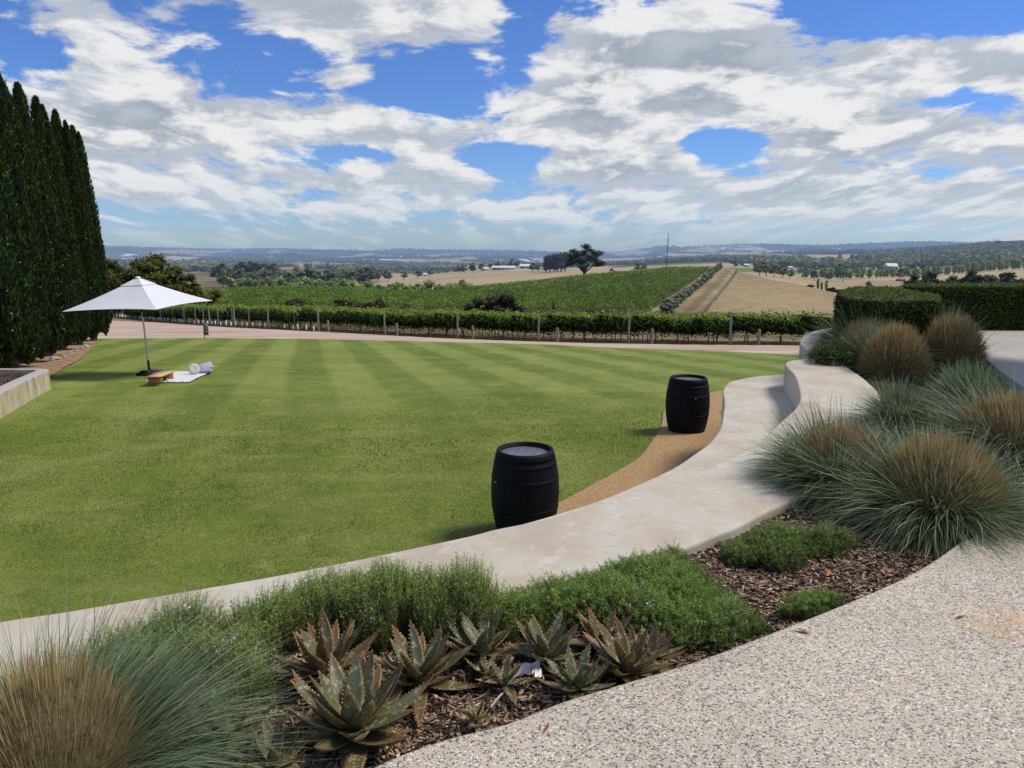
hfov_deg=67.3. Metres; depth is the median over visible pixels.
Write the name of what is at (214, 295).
leafy bush
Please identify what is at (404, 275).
gum tree
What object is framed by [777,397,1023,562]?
tussock grass
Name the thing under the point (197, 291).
gum tree
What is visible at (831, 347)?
rosemary bush
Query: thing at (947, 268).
leafy tree
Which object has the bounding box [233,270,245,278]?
gum tree
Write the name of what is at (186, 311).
grapevine
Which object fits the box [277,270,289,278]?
gum tree
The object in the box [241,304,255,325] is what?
grapevine
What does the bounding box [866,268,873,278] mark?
leafy tree
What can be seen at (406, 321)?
grapevine
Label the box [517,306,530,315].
scrub bush
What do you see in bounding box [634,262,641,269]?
gum tree
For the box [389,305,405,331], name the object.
grapevine
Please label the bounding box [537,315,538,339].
vineyard post
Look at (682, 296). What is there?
olive tree
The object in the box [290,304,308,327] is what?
grapevine
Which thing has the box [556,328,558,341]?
vineyard post
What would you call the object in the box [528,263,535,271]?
gum tree
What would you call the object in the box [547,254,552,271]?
pine tree
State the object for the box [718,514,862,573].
rosemary bush
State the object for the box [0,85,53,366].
cypress tree
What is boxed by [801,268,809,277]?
gum tree
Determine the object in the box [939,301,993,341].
tussock grass
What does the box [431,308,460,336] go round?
grapevine
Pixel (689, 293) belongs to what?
olive tree
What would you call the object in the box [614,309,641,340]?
grapevine
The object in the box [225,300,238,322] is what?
grapevine
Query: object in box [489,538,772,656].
rosemary bush
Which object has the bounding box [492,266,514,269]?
farm shed
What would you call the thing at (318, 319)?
vineyard post
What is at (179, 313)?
grapevine
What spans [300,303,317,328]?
grapevine
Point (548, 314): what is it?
grapevine
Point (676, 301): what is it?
olive tree
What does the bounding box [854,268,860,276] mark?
leafy tree
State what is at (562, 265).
pine tree
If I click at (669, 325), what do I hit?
grapevine
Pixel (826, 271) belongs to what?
leafy tree
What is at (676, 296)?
olive tree
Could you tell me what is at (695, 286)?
olive tree
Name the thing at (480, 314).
grapevine
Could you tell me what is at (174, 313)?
grapevine
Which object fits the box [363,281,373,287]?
shrub
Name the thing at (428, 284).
shrub
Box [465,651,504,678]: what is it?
aloe plant
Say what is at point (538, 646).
aloe plant
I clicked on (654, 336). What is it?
trellis wires
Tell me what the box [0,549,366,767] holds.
tussock grass
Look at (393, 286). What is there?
shrub
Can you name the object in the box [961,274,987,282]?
gum tree
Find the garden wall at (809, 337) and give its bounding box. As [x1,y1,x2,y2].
[799,328,836,362]
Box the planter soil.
[0,373,28,385]
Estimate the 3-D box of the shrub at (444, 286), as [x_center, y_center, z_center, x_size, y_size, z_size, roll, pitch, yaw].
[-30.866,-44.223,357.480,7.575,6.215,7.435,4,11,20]
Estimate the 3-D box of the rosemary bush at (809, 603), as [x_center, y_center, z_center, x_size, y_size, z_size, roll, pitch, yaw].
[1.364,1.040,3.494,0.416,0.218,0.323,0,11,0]
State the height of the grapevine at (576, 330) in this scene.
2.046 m
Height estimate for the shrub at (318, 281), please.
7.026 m
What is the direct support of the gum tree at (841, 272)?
on the fields
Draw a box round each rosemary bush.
[63,582,234,707]
[175,574,320,726]
[290,549,513,652]
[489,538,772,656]
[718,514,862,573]
[774,585,847,619]
[806,336,853,365]
[816,328,840,343]
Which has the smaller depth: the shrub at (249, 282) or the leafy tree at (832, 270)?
the shrub at (249, 282)
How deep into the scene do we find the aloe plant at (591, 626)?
3.18 m
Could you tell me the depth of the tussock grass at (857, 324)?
10.47 m
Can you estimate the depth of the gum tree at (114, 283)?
116.45 m
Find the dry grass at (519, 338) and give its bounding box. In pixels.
[113,316,799,344]
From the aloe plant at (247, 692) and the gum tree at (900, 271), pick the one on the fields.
the gum tree at (900, 271)
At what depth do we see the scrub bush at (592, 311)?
124.32 m
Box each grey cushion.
[199,361,213,367]
[199,368,211,372]
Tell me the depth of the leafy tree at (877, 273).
582.15 m
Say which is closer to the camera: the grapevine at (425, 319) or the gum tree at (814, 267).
the grapevine at (425, 319)
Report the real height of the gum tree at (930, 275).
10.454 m
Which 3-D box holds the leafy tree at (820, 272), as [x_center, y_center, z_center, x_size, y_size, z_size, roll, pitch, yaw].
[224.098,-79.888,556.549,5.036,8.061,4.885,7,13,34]
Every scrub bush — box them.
[284,297,308,306]
[332,297,358,307]
[356,302,365,309]
[364,298,389,308]
[464,296,481,313]
[472,290,518,313]
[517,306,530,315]
[581,307,608,314]
[826,287,836,291]
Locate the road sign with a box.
[203,323,208,338]
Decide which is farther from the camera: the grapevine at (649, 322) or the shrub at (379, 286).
the shrub at (379, 286)
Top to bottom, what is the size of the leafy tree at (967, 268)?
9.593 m
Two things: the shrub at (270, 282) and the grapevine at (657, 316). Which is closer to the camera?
the grapevine at (657, 316)
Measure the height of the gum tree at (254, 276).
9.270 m
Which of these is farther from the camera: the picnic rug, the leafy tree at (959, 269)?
the leafy tree at (959, 269)
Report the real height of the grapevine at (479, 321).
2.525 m
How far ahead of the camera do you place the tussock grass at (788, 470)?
5.11 m
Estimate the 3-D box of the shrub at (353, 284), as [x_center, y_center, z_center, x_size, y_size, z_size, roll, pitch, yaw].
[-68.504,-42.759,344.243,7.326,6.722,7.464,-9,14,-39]
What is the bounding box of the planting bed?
[165,368,1023,767]
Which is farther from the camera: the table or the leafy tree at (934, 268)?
the leafy tree at (934, 268)
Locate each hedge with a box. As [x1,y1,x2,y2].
[832,285,945,339]
[902,281,1023,330]
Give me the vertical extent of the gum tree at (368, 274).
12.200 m
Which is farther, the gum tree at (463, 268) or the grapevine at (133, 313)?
the gum tree at (463, 268)
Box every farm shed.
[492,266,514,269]
[519,264,530,268]
[883,263,897,269]
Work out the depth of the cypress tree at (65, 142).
35.81 m
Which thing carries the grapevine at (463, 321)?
on the ground at (745, 291)
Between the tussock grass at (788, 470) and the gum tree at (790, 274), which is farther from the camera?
the gum tree at (790, 274)
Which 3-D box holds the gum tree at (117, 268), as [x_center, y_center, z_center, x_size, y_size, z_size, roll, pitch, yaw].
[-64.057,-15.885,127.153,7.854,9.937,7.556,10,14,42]
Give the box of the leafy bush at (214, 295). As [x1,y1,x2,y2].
[194,289,223,305]
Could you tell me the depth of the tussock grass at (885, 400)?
6.81 m
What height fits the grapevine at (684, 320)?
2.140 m
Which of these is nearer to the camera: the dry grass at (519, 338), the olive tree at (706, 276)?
the dry grass at (519, 338)
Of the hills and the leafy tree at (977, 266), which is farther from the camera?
the hills
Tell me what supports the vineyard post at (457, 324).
on the ground at (745, 291)
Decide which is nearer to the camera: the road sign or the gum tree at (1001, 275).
the road sign
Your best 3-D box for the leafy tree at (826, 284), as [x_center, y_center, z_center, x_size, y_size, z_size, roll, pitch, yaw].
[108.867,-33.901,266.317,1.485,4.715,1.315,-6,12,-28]
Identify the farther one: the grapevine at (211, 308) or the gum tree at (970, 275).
the gum tree at (970, 275)
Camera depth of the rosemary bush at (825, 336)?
11.74 m
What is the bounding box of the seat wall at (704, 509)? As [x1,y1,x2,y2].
[0,359,881,696]
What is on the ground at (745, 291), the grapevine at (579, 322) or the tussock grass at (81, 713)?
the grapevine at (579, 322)
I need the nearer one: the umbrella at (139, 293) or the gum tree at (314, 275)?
the umbrella at (139, 293)
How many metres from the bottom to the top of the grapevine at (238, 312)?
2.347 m
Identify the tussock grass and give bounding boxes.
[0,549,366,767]
[723,389,928,522]
[762,302,954,376]
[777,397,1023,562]
[838,368,955,443]
[839,313,920,369]
[848,320,947,385]
[884,358,1023,479]
[919,352,1023,411]
[920,308,1021,374]
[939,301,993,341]
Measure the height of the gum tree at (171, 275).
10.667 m
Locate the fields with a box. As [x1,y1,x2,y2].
[178,261,1023,294]
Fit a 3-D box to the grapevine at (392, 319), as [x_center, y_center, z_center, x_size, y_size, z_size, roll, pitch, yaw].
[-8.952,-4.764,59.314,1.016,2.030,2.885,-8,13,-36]
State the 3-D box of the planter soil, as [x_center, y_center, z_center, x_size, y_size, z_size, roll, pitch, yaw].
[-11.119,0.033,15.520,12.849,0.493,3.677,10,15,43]
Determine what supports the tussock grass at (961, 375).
on the planting bed
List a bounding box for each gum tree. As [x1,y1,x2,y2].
[107,258,142,313]
[107,268,123,314]
[119,261,164,284]
[132,252,190,292]
[177,273,200,294]
[187,286,205,304]
[209,263,226,277]
[213,264,228,273]
[214,269,227,280]
[215,271,226,285]
[220,273,235,282]
[221,275,232,287]
[233,264,243,271]
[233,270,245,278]
[238,261,251,272]
[249,273,259,280]
[250,262,264,272]
[259,263,277,270]
[259,270,273,280]
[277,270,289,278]
[285,271,299,282]
[298,268,315,279]
[311,272,318,279]
[323,272,337,280]
[344,270,356,280]
[355,270,367,282]
[358,267,375,280]
[375,270,381,281]
[383,269,392,278]
[400,270,407,279]
[415,270,422,276]
[459,264,467,273]
[468,262,476,270]
[478,263,484,271]
[507,259,514,265]
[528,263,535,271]
[565,243,605,277]
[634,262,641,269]
[752,263,765,275]
[760,262,769,275]
[769,264,779,276]
[779,264,788,277]
[786,269,794,278]
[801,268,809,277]
[810,269,819,280]
[811,263,819,269]
[825,271,832,279]
[834,262,851,281]
[895,267,905,277]
[900,274,924,287]
[907,262,917,270]
[920,270,938,283]
[922,277,948,283]
[948,268,981,282]
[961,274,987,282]
[981,274,997,283]
[984,276,1002,283]
[993,273,1016,280]
[996,272,1023,282]
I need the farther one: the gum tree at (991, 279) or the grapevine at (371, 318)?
the gum tree at (991, 279)
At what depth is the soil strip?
26.52 m
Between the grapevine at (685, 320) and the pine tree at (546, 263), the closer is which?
the grapevine at (685, 320)
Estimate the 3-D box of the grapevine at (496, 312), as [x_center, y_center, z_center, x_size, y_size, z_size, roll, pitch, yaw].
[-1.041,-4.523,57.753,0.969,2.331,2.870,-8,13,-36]
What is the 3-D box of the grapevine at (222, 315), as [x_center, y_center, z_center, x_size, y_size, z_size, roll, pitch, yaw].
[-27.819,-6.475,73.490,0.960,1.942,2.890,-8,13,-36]
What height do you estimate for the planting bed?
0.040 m
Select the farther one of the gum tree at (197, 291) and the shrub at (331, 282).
the shrub at (331, 282)
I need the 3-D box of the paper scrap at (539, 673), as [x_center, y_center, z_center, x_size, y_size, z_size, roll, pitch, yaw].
[0.101,1.112,2.980,0.045,0.030,0.075,15,7,-15]
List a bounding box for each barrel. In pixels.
[491,441,558,528]
[665,374,709,433]
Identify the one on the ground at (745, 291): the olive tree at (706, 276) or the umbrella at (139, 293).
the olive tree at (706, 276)
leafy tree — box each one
[816,278,819,288]
[818,268,824,277]
[823,269,829,278]
[824,279,828,290]
[829,268,834,278]
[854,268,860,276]
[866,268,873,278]
[874,269,879,277]
[889,267,895,277]
[905,267,911,276]
[931,266,937,271]
[943,266,949,273]
[952,264,957,273]
[957,266,961,273]
[965,262,970,272]
[974,264,979,271]
[980,261,986,271]
[988,261,993,270]
[996,260,1004,270]
[1004,260,1010,269]
[1011,259,1018,269]
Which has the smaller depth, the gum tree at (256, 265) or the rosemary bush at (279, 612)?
the rosemary bush at (279, 612)
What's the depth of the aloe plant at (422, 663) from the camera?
2.92 m
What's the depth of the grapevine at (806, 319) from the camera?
42.83 m
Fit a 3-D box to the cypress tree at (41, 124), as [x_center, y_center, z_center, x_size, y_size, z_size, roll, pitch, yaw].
[-19.169,-6.522,31.829,2.531,10.394,2.522,-3,11,-15]
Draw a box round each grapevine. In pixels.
[129,309,139,318]
[145,309,151,317]
[148,309,157,319]
[157,308,166,320]
[162,306,171,320]
[167,306,179,321]
[174,305,186,321]
[181,305,192,321]
[187,303,200,321]
[198,302,210,321]
[206,305,217,323]
[213,306,229,323]
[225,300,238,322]
[234,301,246,323]
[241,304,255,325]
[249,305,265,322]
[258,302,274,324]
[269,301,283,326]
[278,306,298,327]
[282,304,295,327]
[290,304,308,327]
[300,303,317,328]
[311,307,329,328]
[323,306,341,329]
[335,303,356,329]
[348,305,368,332]
[361,307,386,332]
[385,308,405,333]
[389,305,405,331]
[398,309,423,334]
[404,305,424,332]
[414,308,437,335]
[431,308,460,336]
[453,307,470,334]
[453,308,475,335]
[468,305,496,337]
[469,306,492,334]
[488,309,510,335]
[488,310,516,338]
[507,309,541,338]
[525,313,554,337]
[540,307,564,337]
[545,306,576,338]
[562,314,585,338]
[568,309,602,340]
[583,315,612,338]
[594,308,630,341]
[606,310,638,340]
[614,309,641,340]
[630,306,667,341]
[641,312,669,340]
[657,313,695,341]
[671,314,700,340]
[674,311,705,339]
[688,311,732,341]
[696,309,732,342]
[725,306,769,343]
[733,312,766,340]
[758,312,804,344]
[761,308,800,338]
[794,308,834,336]
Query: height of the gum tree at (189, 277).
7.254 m
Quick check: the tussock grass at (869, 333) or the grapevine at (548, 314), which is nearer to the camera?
the tussock grass at (869, 333)
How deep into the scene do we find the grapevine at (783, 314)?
47.60 m
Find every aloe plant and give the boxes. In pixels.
[174,684,284,767]
[219,714,314,767]
[270,608,379,696]
[283,649,433,767]
[363,620,484,726]
[445,609,526,673]
[455,693,497,727]
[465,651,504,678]
[475,654,538,703]
[506,608,582,675]
[534,642,615,698]
[559,607,640,674]
[582,617,673,684]
[627,622,686,672]
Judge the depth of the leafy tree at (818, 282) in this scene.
265.97 m
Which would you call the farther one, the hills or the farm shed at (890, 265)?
the hills
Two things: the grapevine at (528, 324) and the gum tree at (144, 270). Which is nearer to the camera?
the grapevine at (528, 324)
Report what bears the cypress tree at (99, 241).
on the soil strip
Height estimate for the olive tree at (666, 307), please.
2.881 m
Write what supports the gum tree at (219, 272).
on the fields
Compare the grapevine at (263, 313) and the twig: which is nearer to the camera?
the twig
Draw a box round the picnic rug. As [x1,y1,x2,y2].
[146,371,212,381]
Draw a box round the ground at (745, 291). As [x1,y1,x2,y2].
[112,268,836,345]
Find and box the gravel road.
[88,321,799,354]
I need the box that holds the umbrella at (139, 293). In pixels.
[62,276,211,375]
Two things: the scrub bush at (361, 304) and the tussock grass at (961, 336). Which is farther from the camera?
the scrub bush at (361, 304)
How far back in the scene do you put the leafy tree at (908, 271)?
591.32 m
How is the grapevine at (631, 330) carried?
on the ground at (745, 291)
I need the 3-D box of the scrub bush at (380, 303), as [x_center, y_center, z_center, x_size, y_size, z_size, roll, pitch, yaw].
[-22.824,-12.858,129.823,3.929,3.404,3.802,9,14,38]
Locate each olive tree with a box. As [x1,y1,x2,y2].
[659,302,674,314]
[660,297,675,313]
[669,295,680,301]
[670,297,679,309]
[673,292,686,300]
[683,289,691,298]
[691,283,697,292]
[701,274,709,280]
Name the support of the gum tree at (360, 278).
on the fields
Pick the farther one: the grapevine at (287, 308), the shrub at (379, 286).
the shrub at (379, 286)
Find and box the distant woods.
[104,239,1023,274]
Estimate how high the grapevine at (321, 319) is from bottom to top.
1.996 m
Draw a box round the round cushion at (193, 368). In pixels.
[188,363,199,374]
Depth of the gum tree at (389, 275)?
554.16 m
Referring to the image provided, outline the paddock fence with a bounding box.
[694,269,736,316]
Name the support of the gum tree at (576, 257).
on the ground at (745, 291)
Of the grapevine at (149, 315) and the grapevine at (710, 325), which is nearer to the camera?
the grapevine at (710, 325)
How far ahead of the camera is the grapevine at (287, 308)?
69.21 m
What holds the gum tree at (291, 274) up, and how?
on the fields
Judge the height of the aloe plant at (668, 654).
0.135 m
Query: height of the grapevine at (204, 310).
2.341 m
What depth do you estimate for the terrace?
2.72 m
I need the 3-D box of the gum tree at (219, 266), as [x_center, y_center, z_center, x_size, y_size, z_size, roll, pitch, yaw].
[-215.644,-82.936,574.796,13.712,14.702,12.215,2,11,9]
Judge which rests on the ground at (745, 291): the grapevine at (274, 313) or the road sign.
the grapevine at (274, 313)
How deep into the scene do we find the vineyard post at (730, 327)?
44.15 m
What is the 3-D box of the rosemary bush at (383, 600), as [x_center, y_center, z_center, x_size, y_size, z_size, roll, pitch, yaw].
[-0.508,0.944,3.340,1.038,0.464,0.485,0,11,0]
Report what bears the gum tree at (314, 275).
on the fields
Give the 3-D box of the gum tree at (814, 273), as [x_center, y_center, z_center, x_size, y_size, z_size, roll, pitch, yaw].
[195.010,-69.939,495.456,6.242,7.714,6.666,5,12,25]
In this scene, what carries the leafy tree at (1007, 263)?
on the fields
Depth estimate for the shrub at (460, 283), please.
347.14 m
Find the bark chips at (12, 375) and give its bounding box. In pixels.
[0,372,24,385]
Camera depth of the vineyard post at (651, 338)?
45.26 m
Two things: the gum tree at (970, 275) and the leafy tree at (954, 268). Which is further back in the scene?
the leafy tree at (954, 268)
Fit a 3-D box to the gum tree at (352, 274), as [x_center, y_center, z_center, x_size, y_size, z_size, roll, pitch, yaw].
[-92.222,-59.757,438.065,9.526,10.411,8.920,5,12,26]
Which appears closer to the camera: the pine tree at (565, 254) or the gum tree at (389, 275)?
the gum tree at (389, 275)
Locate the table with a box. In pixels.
[145,370,174,383]
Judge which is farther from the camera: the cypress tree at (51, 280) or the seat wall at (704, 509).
the cypress tree at (51, 280)
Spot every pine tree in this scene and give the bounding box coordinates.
[541,255,551,272]
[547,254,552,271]
[551,253,561,271]
[559,252,565,271]
[563,251,568,270]
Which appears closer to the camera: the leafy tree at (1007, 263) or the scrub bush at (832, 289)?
the scrub bush at (832, 289)
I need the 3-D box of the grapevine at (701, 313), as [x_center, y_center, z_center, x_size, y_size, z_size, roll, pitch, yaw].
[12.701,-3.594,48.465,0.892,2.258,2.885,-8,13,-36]
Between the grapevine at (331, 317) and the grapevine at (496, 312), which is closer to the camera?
the grapevine at (496, 312)
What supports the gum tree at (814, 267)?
on the fields
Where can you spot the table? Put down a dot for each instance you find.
(156, 377)
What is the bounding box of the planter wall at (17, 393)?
[0,368,50,418]
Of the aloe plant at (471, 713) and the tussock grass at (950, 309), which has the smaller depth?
the aloe plant at (471, 713)
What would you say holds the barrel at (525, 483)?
on the gravel path
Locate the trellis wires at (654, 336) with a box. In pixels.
[477,321,755,337]
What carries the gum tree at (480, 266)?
on the fields
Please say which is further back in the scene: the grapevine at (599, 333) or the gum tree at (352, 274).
the gum tree at (352, 274)
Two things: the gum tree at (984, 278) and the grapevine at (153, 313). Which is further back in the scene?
the gum tree at (984, 278)
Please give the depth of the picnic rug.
20.53 m
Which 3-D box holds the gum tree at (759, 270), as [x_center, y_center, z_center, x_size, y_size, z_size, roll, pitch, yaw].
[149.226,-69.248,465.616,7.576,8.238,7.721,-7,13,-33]
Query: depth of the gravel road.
46.32 m
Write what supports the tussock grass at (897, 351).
on the planting bed
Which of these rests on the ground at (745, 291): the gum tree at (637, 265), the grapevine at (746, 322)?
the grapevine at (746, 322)
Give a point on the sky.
(526, 125)
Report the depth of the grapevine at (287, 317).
62.04 m
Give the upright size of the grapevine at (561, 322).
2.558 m
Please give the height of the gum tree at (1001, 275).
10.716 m
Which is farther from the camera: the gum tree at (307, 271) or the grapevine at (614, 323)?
the gum tree at (307, 271)
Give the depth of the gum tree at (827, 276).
514.39 m
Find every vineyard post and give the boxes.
[267,308,268,327]
[317,309,319,330]
[383,311,385,333]
[456,313,458,336]
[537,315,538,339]
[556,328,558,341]
[627,315,629,342]
[650,329,653,343]
[728,315,731,344]
[757,329,760,344]
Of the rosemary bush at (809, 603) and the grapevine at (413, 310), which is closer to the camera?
the rosemary bush at (809, 603)
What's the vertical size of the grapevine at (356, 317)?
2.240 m
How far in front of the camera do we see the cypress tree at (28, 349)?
21.35 m
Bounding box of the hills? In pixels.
[104,242,1011,271]
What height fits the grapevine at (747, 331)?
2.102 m
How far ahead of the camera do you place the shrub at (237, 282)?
391.54 m
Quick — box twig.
[490,670,522,707]
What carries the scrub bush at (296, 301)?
on the ground at (745, 291)
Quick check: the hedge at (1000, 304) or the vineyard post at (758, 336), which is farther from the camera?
the vineyard post at (758, 336)
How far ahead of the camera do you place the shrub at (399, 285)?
349.58 m
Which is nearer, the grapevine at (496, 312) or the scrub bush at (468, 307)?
the grapevine at (496, 312)
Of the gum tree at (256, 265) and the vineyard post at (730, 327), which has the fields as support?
the gum tree at (256, 265)
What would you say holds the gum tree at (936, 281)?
on the ground at (745, 291)
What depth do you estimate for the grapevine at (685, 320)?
50.45 m
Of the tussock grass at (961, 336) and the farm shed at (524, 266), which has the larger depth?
the farm shed at (524, 266)
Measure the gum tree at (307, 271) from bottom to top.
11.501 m
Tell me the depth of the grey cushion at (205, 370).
21.48 m
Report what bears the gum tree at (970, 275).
on the ground at (745, 291)
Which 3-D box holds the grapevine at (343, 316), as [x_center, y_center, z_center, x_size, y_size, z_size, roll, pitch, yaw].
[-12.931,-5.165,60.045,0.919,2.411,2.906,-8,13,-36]
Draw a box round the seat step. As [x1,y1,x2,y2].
[526,375,793,523]
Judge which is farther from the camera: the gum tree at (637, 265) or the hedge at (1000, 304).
the gum tree at (637, 265)
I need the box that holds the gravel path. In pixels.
[557,390,722,513]
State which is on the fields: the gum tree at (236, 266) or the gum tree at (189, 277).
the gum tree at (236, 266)
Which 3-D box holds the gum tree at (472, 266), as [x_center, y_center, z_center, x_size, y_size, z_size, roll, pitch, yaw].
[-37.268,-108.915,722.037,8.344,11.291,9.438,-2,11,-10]
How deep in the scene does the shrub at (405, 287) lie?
342.34 m
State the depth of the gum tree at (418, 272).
632.48 m
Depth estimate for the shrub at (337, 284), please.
372.99 m
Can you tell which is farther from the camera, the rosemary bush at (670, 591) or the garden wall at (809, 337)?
the garden wall at (809, 337)
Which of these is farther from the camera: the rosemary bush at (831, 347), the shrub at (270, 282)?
the shrub at (270, 282)
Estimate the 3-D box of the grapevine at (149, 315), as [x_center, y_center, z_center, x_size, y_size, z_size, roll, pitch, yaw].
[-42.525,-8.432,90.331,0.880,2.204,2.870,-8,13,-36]
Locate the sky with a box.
[0,0,1023,252]
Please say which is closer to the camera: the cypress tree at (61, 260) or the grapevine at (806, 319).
the cypress tree at (61, 260)
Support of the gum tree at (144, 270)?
on the ground at (745, 291)
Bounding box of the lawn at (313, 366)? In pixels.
[0,338,798,621]
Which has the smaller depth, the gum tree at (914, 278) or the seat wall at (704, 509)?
the seat wall at (704, 509)
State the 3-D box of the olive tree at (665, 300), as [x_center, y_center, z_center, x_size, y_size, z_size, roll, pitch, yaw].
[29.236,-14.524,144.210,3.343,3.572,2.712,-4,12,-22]
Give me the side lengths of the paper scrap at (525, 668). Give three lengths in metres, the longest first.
0.100 x 0.060 x 0.027 m
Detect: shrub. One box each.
[226,277,234,287]
[232,278,244,287]
[240,278,257,286]
[260,276,276,286]
[275,276,289,286]
[290,281,303,286]
[298,276,313,288]
[314,278,321,285]
[326,276,341,287]
[332,281,343,286]
[340,278,350,287]
[350,281,364,291]
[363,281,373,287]
[376,283,386,288]
[386,283,398,290]
[395,281,406,289]
[402,284,411,291]
[412,283,422,289]
[420,279,437,290]
[439,282,450,288]
[451,278,468,288]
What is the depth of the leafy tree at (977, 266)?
629.09 m
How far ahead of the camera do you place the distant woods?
1753.81 m
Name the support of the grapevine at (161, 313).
on the ground at (745, 291)
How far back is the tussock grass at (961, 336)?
10.12 m
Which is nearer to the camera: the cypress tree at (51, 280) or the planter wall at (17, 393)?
the planter wall at (17, 393)
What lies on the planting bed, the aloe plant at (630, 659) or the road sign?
the aloe plant at (630, 659)
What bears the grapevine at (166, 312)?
on the ground at (745, 291)
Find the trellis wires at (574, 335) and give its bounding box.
[454,319,644,336]
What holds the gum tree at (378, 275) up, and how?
on the fields
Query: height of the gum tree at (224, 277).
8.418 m
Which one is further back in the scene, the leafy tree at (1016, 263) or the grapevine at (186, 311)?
the leafy tree at (1016, 263)
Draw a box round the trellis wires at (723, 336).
[581,319,802,337]
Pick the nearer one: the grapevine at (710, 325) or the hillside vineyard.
the grapevine at (710, 325)
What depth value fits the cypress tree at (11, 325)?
19.15 m
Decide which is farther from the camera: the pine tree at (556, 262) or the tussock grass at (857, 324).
the pine tree at (556, 262)
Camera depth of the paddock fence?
177.44 m
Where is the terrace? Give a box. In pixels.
[375,330,1023,767]
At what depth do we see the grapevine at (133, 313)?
95.82 m
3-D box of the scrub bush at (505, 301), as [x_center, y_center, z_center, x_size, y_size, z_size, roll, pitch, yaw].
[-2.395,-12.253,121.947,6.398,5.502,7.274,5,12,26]
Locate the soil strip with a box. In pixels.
[10,339,98,375]
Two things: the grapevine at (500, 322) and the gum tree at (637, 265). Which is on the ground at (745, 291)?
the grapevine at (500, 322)
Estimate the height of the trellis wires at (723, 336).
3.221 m
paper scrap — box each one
[514,661,540,676]
[530,664,544,678]
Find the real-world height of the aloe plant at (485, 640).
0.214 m
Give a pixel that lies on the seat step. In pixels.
(746, 409)
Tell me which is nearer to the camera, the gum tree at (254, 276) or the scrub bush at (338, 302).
the scrub bush at (338, 302)
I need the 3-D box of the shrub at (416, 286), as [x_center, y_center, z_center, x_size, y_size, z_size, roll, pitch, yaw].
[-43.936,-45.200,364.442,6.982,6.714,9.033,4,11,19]
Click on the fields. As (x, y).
(476, 277)
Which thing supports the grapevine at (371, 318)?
on the ground at (745, 291)
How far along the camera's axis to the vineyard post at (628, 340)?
46.86 m
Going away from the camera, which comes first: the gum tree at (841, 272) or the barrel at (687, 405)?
the barrel at (687, 405)
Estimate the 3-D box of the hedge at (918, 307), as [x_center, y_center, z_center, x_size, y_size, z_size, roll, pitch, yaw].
[5.713,-1.002,11.977,1.546,0.972,3.495,3,11,14]
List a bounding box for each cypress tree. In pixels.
[0,71,68,361]
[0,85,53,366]
[0,140,44,364]
[0,190,24,367]
[12,81,79,355]
[29,95,92,350]
[50,107,105,344]
[69,124,114,340]
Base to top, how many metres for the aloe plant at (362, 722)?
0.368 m
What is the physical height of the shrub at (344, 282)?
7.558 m
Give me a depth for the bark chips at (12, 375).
17.39 m
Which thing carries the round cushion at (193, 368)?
on the picnic rug
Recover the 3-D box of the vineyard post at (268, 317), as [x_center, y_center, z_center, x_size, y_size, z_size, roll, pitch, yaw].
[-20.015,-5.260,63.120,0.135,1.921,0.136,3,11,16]
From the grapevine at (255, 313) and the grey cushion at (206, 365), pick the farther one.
the grapevine at (255, 313)
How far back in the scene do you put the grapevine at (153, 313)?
88.19 m
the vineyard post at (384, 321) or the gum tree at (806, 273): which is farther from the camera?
the gum tree at (806, 273)
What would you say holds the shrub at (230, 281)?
on the fields
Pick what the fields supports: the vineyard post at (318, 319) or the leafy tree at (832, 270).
the leafy tree at (832, 270)
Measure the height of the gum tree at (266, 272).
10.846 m
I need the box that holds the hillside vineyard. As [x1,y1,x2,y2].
[203,266,710,310]
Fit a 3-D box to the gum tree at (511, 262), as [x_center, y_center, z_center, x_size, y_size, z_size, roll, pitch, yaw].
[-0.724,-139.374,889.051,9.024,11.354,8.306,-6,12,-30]
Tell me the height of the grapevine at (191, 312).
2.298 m
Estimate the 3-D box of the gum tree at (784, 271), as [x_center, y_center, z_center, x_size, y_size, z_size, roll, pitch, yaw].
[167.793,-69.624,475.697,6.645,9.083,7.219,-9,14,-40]
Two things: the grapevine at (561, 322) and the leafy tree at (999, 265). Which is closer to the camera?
the grapevine at (561, 322)
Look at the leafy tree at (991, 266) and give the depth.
645.76 m
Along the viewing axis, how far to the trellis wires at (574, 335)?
50.82 m
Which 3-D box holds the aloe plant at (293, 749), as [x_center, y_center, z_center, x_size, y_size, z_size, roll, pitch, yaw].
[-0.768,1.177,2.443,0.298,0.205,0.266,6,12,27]
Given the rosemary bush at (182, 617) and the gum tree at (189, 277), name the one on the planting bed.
the rosemary bush at (182, 617)
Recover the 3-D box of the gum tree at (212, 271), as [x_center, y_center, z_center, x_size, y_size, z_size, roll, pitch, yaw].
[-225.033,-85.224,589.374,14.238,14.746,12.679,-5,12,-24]
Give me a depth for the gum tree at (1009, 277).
218.80 m

